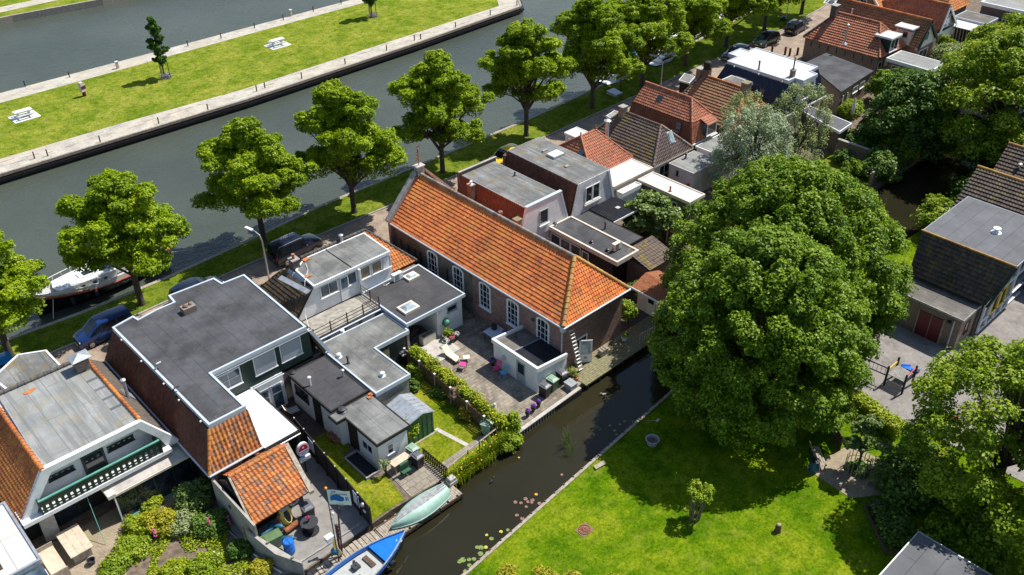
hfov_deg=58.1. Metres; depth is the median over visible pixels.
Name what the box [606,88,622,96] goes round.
utility box
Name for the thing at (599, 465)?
driftwood board
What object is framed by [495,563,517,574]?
willow shoot
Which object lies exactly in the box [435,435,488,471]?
stepping path
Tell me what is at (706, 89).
hipped house
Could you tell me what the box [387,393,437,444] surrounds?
metal shed
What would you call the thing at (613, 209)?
extension
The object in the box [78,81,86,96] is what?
litter bin
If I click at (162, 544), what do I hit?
ground cover
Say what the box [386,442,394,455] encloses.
window
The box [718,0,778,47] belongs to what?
maple tree
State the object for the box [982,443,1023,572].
ash tree
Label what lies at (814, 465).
water butt
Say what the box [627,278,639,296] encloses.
ivy bush
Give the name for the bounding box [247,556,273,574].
garden plant
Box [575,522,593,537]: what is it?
drain cover
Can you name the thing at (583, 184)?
mansard house
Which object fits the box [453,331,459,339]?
flower pot
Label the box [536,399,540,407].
flower pot
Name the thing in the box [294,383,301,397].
window
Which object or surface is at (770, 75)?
mansard house
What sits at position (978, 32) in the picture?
broadleaf tree
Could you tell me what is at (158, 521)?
garden plant
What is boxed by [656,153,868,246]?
gardens
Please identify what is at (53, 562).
garden bench
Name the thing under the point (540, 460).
ditch water
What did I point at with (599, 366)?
deck
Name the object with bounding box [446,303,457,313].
window
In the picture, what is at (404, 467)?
chair
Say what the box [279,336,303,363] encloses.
window
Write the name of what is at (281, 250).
off road car
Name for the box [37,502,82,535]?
glass doors
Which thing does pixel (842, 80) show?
garage
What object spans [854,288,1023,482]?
school yard
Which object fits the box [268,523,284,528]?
gas cylinder
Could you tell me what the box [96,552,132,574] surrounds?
garden plant
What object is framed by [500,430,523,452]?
bank plants
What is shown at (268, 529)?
gas cylinder
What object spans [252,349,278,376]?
window
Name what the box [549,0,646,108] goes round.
maple tree
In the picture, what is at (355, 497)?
poster
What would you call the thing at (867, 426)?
young tree
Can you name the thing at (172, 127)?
wharf ledge
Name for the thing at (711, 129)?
window
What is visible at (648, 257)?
tiled shed
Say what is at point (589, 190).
window
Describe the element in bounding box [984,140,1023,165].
bank shrub
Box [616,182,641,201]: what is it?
flat porch
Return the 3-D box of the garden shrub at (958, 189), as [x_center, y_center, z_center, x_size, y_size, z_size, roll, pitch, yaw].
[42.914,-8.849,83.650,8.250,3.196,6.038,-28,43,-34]
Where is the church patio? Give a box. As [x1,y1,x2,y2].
[410,317,580,426]
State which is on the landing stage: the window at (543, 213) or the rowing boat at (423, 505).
the rowing boat at (423, 505)
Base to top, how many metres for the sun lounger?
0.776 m
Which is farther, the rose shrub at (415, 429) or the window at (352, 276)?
the window at (352, 276)
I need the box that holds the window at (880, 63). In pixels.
[877,61,882,71]
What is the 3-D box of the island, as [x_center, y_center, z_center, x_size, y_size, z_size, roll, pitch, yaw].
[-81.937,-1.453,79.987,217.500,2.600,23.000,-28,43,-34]
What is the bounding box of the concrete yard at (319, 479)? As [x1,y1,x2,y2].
[219,443,368,574]
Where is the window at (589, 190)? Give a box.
[585,185,592,203]
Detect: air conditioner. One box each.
[383,270,402,285]
[608,240,621,253]
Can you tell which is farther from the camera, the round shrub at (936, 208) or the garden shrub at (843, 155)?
the garden shrub at (843, 155)
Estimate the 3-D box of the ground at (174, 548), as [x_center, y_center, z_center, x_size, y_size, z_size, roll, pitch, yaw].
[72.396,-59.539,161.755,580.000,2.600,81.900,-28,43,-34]
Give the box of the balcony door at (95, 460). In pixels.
[80,447,108,474]
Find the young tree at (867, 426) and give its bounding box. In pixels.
[842,413,893,465]
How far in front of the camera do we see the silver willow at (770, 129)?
82.12 m
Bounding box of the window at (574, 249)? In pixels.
[570,243,580,256]
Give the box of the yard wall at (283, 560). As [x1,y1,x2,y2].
[242,526,304,574]
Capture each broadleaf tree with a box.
[859,69,967,163]
[919,24,1023,163]
[946,12,1023,117]
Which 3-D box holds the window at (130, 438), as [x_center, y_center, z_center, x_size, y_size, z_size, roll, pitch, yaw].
[-23.031,9.189,54.249,1.680,0.450,0.100,-28,43,-34]
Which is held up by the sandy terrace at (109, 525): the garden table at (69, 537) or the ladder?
the garden table at (69, 537)
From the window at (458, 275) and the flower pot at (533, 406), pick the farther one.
the window at (458, 275)
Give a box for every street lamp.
[244,226,269,279]
[649,54,662,85]
[780,4,788,20]
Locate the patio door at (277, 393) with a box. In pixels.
[269,381,286,408]
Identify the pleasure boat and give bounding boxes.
[598,73,629,85]
[648,50,675,66]
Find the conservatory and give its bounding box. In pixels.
[101,443,195,519]
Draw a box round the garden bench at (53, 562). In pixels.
[36,541,71,574]
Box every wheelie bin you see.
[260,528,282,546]
[298,498,314,516]
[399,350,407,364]
[405,442,419,459]
[409,450,424,468]
[479,420,493,436]
[538,381,551,398]
[545,374,558,391]
[556,367,568,384]
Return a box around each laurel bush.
[844,120,887,148]
[890,66,921,95]
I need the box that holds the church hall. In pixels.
[385,145,630,367]
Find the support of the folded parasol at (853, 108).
on the ground at (174, 548)
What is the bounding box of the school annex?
[891,276,982,349]
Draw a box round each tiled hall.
[951,165,1023,215]
[994,142,1023,178]
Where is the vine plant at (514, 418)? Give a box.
[503,410,521,431]
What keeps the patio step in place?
on the church patio
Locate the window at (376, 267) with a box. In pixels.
[371,259,382,275]
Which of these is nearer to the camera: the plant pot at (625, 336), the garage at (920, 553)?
the garage at (920, 553)
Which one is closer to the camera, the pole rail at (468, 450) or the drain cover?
the drain cover
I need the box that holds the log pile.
[597,345,610,356]
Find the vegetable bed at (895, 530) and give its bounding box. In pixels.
[864,495,917,555]
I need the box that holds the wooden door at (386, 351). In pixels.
[381,348,389,357]
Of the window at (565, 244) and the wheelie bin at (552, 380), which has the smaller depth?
the wheelie bin at (552, 380)
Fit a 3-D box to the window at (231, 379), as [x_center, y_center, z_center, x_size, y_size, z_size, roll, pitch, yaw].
[-17.985,5.924,58.557,1.830,1.350,0.100,-28,43,-34]
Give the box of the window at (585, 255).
[581,250,588,261]
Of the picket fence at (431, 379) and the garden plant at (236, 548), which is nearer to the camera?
the garden plant at (236, 548)
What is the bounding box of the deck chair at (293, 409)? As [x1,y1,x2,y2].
[282,405,299,417]
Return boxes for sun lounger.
[441,343,469,363]
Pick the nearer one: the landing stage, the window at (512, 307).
the landing stage
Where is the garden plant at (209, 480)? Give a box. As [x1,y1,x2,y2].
[200,475,214,493]
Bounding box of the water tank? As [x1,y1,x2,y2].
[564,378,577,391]
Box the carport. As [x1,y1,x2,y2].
[951,10,998,34]
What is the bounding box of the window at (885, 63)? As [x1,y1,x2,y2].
[883,58,887,69]
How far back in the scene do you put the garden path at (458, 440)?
59.94 m
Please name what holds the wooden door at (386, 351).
in the flat outbuilding at (366, 354)
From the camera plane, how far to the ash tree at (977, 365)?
50.05 m
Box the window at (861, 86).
[859,80,864,89]
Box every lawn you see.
[0,0,498,158]
[0,0,826,354]
[312,431,403,519]
[399,363,501,479]
[467,228,1023,574]
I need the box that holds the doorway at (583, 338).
[576,336,585,361]
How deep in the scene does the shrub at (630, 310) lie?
69.04 m
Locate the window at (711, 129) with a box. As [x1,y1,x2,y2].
[706,121,716,136]
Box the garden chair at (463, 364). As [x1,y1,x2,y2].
[458,356,466,367]
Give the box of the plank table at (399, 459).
[390,451,410,473]
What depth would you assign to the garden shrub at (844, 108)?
100.01 m
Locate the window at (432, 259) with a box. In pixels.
[427,250,438,276]
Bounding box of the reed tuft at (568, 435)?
[560,425,574,454]
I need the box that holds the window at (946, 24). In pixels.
[943,13,951,27]
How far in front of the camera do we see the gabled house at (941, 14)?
115.58 m
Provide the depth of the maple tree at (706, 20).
107.28 m
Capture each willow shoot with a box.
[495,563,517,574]
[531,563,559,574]
[561,569,580,574]
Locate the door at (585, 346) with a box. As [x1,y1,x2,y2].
[579,340,592,361]
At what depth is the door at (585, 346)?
65.60 m
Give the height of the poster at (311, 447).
0.950 m
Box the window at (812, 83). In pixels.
[801,80,814,100]
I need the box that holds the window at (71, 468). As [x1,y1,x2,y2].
[48,465,75,483]
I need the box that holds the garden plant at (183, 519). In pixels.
[168,508,197,538]
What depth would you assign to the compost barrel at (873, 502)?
54.19 m
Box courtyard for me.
[278,399,326,437]
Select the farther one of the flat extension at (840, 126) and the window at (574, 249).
the flat extension at (840, 126)
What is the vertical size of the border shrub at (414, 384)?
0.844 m
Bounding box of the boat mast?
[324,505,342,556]
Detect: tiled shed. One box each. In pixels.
[211,443,313,536]
[625,235,671,281]
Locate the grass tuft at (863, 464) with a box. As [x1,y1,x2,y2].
[845,458,869,478]
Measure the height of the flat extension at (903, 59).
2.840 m
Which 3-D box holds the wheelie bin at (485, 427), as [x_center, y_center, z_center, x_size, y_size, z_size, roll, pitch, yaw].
[-1.638,9.139,59.890,0.840,1.045,0.620,14,37,20]
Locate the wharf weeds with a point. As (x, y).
(227, 93)
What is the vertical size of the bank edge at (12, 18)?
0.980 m
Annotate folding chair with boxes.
[492,359,501,373]
[499,364,507,377]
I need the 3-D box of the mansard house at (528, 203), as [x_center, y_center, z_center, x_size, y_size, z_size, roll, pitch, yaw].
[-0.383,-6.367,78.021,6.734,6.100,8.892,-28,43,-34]
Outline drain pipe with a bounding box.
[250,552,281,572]
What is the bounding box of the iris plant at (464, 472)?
[445,444,493,486]
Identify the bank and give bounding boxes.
[0,0,88,16]
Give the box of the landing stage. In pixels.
[374,482,462,536]
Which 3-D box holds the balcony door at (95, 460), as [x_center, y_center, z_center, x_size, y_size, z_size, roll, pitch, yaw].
[-24.234,10.105,53.512,1.300,1.400,0.100,-28,43,-34]
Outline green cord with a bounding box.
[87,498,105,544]
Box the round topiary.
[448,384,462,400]
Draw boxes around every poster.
[308,438,314,453]
[352,490,359,507]
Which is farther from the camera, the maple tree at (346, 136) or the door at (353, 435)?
the maple tree at (346, 136)
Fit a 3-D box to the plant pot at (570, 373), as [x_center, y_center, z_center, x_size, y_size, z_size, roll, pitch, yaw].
[4.150,5.909,64.597,0.708,0.929,0.670,-28,43,-34]
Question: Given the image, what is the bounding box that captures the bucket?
[86,556,94,565]
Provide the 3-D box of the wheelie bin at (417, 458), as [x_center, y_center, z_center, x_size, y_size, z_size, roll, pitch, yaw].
[-5.919,10.772,57.589,0.840,1.045,0.620,28,44,35]
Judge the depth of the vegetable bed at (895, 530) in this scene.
52.98 m
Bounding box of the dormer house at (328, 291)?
[260,228,464,353]
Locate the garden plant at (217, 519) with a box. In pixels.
[189,506,231,539]
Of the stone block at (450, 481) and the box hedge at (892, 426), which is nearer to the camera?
the stone block at (450, 481)
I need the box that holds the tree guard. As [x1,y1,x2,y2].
[844,450,873,478]
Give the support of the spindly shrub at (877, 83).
on the ground at (174, 548)
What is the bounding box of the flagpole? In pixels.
[324,487,339,561]
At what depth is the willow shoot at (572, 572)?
48.41 m
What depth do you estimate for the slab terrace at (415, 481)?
57.05 m
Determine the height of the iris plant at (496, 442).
1.501 m
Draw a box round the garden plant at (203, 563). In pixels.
[184,550,224,574]
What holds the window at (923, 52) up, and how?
in the gabled house at (919, 35)
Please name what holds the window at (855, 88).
in the garage at (842, 80)
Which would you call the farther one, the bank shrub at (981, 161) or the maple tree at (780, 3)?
the maple tree at (780, 3)
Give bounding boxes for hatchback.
[167,276,223,302]
[491,143,518,164]
[721,43,750,60]
[751,29,780,47]
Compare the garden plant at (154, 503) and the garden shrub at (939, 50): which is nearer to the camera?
the garden plant at (154, 503)
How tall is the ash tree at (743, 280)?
14.189 m
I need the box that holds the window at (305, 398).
[301,389,309,404]
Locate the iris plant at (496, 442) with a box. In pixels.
[479,425,517,459]
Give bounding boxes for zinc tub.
[645,434,659,446]
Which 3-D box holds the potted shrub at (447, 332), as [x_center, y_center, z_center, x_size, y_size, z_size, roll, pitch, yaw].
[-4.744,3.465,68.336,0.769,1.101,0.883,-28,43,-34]
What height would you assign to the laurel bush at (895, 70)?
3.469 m
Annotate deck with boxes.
[566,315,655,389]
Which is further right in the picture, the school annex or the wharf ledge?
the school annex
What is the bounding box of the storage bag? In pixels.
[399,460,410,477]
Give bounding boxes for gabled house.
[829,0,938,57]
[856,0,884,7]
[884,0,957,49]
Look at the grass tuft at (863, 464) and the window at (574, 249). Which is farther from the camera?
the window at (574, 249)
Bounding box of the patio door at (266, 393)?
[260,388,271,402]
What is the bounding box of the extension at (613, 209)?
[589,196,638,231]
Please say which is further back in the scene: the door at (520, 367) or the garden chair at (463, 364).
the garden chair at (463, 364)
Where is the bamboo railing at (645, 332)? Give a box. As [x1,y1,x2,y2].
[639,326,654,342]
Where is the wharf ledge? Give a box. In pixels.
[0,0,523,182]
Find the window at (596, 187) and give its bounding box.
[592,182,599,199]
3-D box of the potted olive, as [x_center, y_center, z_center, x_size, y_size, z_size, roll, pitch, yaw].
[-7.900,11.153,56.904,0.830,1.433,0.750,-28,43,-34]
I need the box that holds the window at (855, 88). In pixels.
[852,85,857,93]
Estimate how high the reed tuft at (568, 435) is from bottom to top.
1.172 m
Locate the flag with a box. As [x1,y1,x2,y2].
[327,489,351,504]
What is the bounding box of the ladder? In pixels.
[568,327,582,370]
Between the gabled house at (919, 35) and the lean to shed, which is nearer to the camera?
the lean to shed
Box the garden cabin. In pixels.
[630,270,673,315]
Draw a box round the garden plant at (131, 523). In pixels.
[120,512,151,535]
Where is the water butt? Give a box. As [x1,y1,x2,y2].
[808,457,820,473]
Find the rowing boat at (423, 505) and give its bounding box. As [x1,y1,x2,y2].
[391,483,450,528]
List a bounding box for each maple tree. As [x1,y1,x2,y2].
[0,229,51,356]
[53,168,191,306]
[190,116,318,243]
[292,78,407,213]
[386,49,496,173]
[477,18,578,136]
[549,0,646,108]
[607,0,696,86]
[664,0,733,65]
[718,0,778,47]
[762,0,803,30]
[799,0,804,14]
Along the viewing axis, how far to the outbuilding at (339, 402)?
59.11 m
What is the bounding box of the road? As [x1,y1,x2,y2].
[0,4,831,390]
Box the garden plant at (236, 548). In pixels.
[225,538,253,558]
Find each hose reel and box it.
[276,506,299,533]
[442,318,449,327]
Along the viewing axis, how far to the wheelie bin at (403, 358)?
65.73 m
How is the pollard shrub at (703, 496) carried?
on the lawn at (629, 499)
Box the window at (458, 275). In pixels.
[452,265,464,292]
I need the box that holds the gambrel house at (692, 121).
[629,81,718,152]
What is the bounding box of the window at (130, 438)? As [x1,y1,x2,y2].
[106,434,135,453]
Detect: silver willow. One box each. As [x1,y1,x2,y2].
[708,101,796,197]
[717,90,773,173]
[772,81,833,162]
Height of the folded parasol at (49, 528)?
2.101 m
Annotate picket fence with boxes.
[403,347,493,436]
[422,447,447,475]
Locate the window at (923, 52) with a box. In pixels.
[918,47,927,56]
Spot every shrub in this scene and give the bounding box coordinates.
[405,361,423,381]
[405,416,419,439]
[409,378,419,392]
[429,384,445,398]
[443,328,452,337]
[458,402,477,421]
[621,298,638,322]
[681,478,716,521]
[832,148,854,161]
[836,98,864,120]
[839,157,865,175]
[861,69,894,95]
[861,146,905,184]
[866,440,966,514]
[879,134,922,163]
[886,104,927,138]
[909,193,953,230]
[916,502,1011,574]
[927,41,965,69]
[946,166,984,203]
[961,124,1021,169]
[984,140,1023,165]
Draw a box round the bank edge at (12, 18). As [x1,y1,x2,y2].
[0,0,125,24]
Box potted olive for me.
[378,459,390,475]
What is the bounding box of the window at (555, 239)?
[550,232,560,245]
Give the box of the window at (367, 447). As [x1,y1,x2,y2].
[361,438,373,456]
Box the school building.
[910,196,1023,335]
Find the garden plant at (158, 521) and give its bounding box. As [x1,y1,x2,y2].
[139,506,178,538]
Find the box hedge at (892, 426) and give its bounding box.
[845,386,904,439]
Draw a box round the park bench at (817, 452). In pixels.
[809,442,826,469]
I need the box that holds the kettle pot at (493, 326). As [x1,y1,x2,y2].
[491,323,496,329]
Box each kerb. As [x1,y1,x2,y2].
[49,2,829,353]
[300,522,361,561]
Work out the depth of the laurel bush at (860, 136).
91.83 m
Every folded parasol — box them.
[39,514,59,541]
[850,98,855,115]
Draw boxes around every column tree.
[144,16,171,79]
[362,0,376,18]
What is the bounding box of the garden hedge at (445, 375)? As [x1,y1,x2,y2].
[406,343,513,430]
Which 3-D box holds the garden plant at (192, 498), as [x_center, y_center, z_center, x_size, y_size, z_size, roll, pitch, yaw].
[-19.087,12.396,54.901,2.520,1.924,2.249,-2,35,-2]
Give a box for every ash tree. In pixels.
[645,223,883,453]
[658,153,918,379]
[899,334,1023,514]
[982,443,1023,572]
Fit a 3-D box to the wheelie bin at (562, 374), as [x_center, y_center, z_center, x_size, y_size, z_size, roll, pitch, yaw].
[3.469,6.186,64.130,0.620,1.045,0.840,-24,41,-30]
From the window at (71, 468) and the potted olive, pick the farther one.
the potted olive
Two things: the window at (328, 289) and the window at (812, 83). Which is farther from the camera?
the window at (812, 83)
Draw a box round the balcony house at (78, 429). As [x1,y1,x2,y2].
[0,349,178,540]
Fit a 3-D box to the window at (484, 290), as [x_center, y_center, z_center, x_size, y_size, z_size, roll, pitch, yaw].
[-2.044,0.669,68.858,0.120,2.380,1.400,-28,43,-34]
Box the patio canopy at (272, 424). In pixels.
[236,387,300,457]
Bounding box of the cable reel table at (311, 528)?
[300,515,319,536]
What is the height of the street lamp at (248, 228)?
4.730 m
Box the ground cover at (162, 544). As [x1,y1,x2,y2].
[116,502,250,574]
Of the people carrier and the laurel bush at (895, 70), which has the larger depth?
the laurel bush at (895, 70)
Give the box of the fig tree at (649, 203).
[622,189,682,238]
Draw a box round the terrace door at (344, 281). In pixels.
[339,275,350,300]
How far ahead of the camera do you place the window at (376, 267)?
68.63 m
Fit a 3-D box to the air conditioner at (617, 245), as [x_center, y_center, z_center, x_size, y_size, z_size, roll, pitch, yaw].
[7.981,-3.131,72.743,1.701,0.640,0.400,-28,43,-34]
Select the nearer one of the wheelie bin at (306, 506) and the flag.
the flag
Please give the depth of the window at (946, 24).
115.23 m
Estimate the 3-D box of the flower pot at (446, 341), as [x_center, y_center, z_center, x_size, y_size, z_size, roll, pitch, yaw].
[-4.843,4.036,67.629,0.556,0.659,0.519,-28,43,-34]
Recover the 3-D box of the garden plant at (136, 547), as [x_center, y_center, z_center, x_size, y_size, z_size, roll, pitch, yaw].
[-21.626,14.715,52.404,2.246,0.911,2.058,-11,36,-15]
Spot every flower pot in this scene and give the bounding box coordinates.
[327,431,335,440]
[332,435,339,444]
[442,338,449,344]
[448,334,454,342]
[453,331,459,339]
[488,357,496,365]
[525,408,529,416]
[531,403,535,412]
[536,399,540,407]
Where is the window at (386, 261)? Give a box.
[382,255,391,270]
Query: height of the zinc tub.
0.450 m
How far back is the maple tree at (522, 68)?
91.41 m
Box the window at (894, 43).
[889,37,899,52]
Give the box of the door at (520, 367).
[516,359,524,384]
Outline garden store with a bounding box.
[668,151,716,191]
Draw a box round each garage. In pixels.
[806,53,873,114]
[879,531,991,574]
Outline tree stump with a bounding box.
[774,523,780,533]
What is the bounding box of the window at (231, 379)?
[216,366,243,389]
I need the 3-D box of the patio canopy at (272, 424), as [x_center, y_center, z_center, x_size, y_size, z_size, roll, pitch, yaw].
[-15.963,9.154,58.720,2.450,2.700,6.100,-28,43,-34]
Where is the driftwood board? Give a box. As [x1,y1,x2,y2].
[594,460,605,469]
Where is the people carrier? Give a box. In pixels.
[73,304,132,348]
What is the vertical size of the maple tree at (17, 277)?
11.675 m
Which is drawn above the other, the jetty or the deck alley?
the deck alley
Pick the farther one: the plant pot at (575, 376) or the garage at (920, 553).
the plant pot at (575, 376)
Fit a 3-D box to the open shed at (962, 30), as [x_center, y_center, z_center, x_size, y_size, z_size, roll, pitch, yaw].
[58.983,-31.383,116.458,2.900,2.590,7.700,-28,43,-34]
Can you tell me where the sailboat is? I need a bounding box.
[32,247,194,318]
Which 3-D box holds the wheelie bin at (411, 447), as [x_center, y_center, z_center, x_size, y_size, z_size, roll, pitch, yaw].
[-6.260,10.409,58.123,0.840,1.045,0.620,26,43,33]
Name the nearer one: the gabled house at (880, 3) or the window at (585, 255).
the window at (585, 255)
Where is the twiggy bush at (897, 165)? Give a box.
[887,150,903,174]
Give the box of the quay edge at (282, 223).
[0,11,751,343]
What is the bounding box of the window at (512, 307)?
[506,298,518,327]
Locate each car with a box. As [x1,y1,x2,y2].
[267,232,322,266]
[784,19,806,34]
[823,0,836,3]
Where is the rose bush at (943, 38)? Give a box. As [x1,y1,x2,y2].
[935,34,956,44]
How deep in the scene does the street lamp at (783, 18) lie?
126.63 m
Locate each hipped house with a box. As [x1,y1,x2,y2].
[559,125,655,196]
[596,104,692,177]
[679,60,770,139]
[802,3,905,79]
[937,0,970,28]
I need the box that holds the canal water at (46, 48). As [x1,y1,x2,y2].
[0,0,750,337]
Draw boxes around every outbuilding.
[287,355,410,469]
[317,313,410,404]
[637,172,704,224]
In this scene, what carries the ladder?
on the deck
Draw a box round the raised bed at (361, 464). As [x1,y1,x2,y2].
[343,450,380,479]
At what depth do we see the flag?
48.78 m
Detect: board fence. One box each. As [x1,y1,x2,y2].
[293,417,372,529]
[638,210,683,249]
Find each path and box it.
[0,0,55,12]
[434,427,467,445]
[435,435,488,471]
[806,448,888,497]
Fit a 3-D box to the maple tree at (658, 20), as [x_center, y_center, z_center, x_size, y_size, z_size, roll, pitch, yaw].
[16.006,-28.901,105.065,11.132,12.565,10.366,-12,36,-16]
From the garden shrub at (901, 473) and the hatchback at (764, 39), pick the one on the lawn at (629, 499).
the garden shrub at (901, 473)
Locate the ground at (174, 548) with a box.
[0,0,1010,574]
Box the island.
[0,0,519,175]
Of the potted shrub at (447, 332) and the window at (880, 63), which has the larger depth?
the window at (880, 63)
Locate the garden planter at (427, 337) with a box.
[419,329,435,345]
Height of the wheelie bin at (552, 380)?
1.045 m
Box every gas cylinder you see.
[260,525,273,535]
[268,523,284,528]
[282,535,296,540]
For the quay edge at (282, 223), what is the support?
on the ground at (174, 548)
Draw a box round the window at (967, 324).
[962,319,970,334]
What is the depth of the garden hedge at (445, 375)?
62.13 m
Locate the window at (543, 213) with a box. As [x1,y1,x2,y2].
[539,208,548,225]
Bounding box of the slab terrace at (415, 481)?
[387,459,444,496]
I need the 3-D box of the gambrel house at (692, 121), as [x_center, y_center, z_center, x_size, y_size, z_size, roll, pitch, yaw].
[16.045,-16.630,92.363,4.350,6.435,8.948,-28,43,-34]
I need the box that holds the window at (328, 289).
[319,279,339,299]
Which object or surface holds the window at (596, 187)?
in the mansard house at (583, 184)
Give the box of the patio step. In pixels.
[422,335,459,360]
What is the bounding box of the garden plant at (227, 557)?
[222,551,231,561]
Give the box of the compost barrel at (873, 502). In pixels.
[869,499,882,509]
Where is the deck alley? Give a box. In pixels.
[620,295,648,333]
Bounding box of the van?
[0,351,13,369]
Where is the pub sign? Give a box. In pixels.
[296,441,310,471]
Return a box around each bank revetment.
[461,391,673,574]
[517,387,581,434]
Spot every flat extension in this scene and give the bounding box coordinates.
[0,501,48,574]
[549,216,638,281]
[575,210,642,245]
[695,135,747,179]
[801,106,851,153]
[886,50,943,72]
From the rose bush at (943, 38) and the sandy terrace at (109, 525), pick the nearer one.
the sandy terrace at (109, 525)
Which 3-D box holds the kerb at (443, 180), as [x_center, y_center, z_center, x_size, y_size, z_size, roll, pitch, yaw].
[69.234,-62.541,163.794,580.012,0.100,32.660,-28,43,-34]
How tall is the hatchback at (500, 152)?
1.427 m
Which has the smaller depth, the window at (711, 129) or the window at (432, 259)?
the window at (432, 259)
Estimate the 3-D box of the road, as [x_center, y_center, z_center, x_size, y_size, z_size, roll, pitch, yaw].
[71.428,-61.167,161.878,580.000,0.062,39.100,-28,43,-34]
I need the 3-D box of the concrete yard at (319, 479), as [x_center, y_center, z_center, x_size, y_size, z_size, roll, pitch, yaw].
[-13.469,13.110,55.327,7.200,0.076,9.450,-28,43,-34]
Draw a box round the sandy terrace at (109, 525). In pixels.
[39,491,182,574]
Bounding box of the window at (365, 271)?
[360,264,370,280]
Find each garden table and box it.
[56,523,92,563]
[483,325,503,338]
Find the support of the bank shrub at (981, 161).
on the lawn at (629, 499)
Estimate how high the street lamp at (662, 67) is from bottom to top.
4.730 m
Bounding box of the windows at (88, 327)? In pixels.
[81,312,130,337]
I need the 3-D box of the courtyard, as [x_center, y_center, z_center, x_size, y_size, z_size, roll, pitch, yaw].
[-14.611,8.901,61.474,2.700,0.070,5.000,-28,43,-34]
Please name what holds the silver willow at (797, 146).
on the gardens
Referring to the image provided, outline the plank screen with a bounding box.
[831,429,842,449]
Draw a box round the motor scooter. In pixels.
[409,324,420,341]
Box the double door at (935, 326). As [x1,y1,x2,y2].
[926,315,943,342]
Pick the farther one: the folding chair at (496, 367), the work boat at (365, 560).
the folding chair at (496, 367)
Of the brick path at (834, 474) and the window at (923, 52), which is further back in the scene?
the window at (923, 52)
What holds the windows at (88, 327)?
in the people carrier
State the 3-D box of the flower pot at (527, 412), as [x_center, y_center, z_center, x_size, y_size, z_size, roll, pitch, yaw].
[1.040,8.335,61.381,0.351,0.676,0.345,3,35,5]
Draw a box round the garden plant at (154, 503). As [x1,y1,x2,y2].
[139,495,164,513]
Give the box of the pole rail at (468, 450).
[445,426,498,477]
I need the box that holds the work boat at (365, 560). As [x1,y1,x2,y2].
[323,529,405,574]
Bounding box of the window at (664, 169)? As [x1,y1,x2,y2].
[659,162,669,177]
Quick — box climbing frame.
[864,357,919,394]
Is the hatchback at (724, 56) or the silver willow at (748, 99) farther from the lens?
the hatchback at (724, 56)
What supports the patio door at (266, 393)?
in the mansard house at (189, 364)
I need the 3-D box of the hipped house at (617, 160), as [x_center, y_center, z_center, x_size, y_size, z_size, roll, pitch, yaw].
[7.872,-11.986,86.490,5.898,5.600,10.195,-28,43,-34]
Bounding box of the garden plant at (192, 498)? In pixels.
[171,476,214,513]
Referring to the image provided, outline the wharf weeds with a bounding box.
[0,6,510,163]
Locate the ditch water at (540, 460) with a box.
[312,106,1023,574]
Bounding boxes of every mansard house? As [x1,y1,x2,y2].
[103,274,330,483]
[457,156,567,240]
[503,137,613,216]
[717,47,825,133]
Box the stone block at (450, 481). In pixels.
[445,474,457,486]
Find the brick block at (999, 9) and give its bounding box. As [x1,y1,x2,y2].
[980,0,1023,24]
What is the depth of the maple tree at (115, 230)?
66.77 m
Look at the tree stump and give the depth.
53.07 m
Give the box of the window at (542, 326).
[536,317,549,343]
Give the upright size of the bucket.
0.440 m
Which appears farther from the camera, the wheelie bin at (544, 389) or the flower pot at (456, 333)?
the flower pot at (456, 333)
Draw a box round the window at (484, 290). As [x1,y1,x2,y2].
[478,281,491,313]
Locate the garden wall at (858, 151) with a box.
[836,138,881,186]
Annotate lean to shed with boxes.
[491,325,567,392]
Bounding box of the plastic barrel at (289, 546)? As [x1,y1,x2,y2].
[282,537,295,555]
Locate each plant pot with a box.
[567,366,575,377]
[573,372,578,380]
[620,331,628,340]
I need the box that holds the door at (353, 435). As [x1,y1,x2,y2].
[347,422,359,450]
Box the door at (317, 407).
[312,398,323,427]
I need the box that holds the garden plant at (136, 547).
[112,534,152,562]
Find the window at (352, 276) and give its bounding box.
[339,270,358,290]
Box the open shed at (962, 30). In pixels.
[951,20,981,42]
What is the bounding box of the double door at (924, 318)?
[914,310,931,337]
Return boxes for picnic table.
[8,107,40,123]
[264,37,291,49]
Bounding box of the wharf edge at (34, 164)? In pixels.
[0,0,521,176]
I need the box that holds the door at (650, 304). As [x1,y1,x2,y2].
[646,298,655,315]
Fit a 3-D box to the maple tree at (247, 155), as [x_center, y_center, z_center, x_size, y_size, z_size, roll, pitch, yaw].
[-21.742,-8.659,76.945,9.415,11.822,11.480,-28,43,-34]
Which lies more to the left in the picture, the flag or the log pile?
the flag
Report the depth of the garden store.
86.09 m
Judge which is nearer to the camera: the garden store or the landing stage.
the landing stage
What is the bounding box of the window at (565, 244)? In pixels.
[560,238,570,251]
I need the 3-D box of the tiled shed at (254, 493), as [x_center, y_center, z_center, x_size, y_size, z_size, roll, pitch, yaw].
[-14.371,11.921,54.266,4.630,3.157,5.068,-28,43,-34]
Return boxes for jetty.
[306,529,381,574]
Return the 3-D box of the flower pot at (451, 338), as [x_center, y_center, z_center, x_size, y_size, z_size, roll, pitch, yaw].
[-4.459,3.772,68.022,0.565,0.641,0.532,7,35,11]
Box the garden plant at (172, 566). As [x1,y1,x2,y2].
[158,556,190,574]

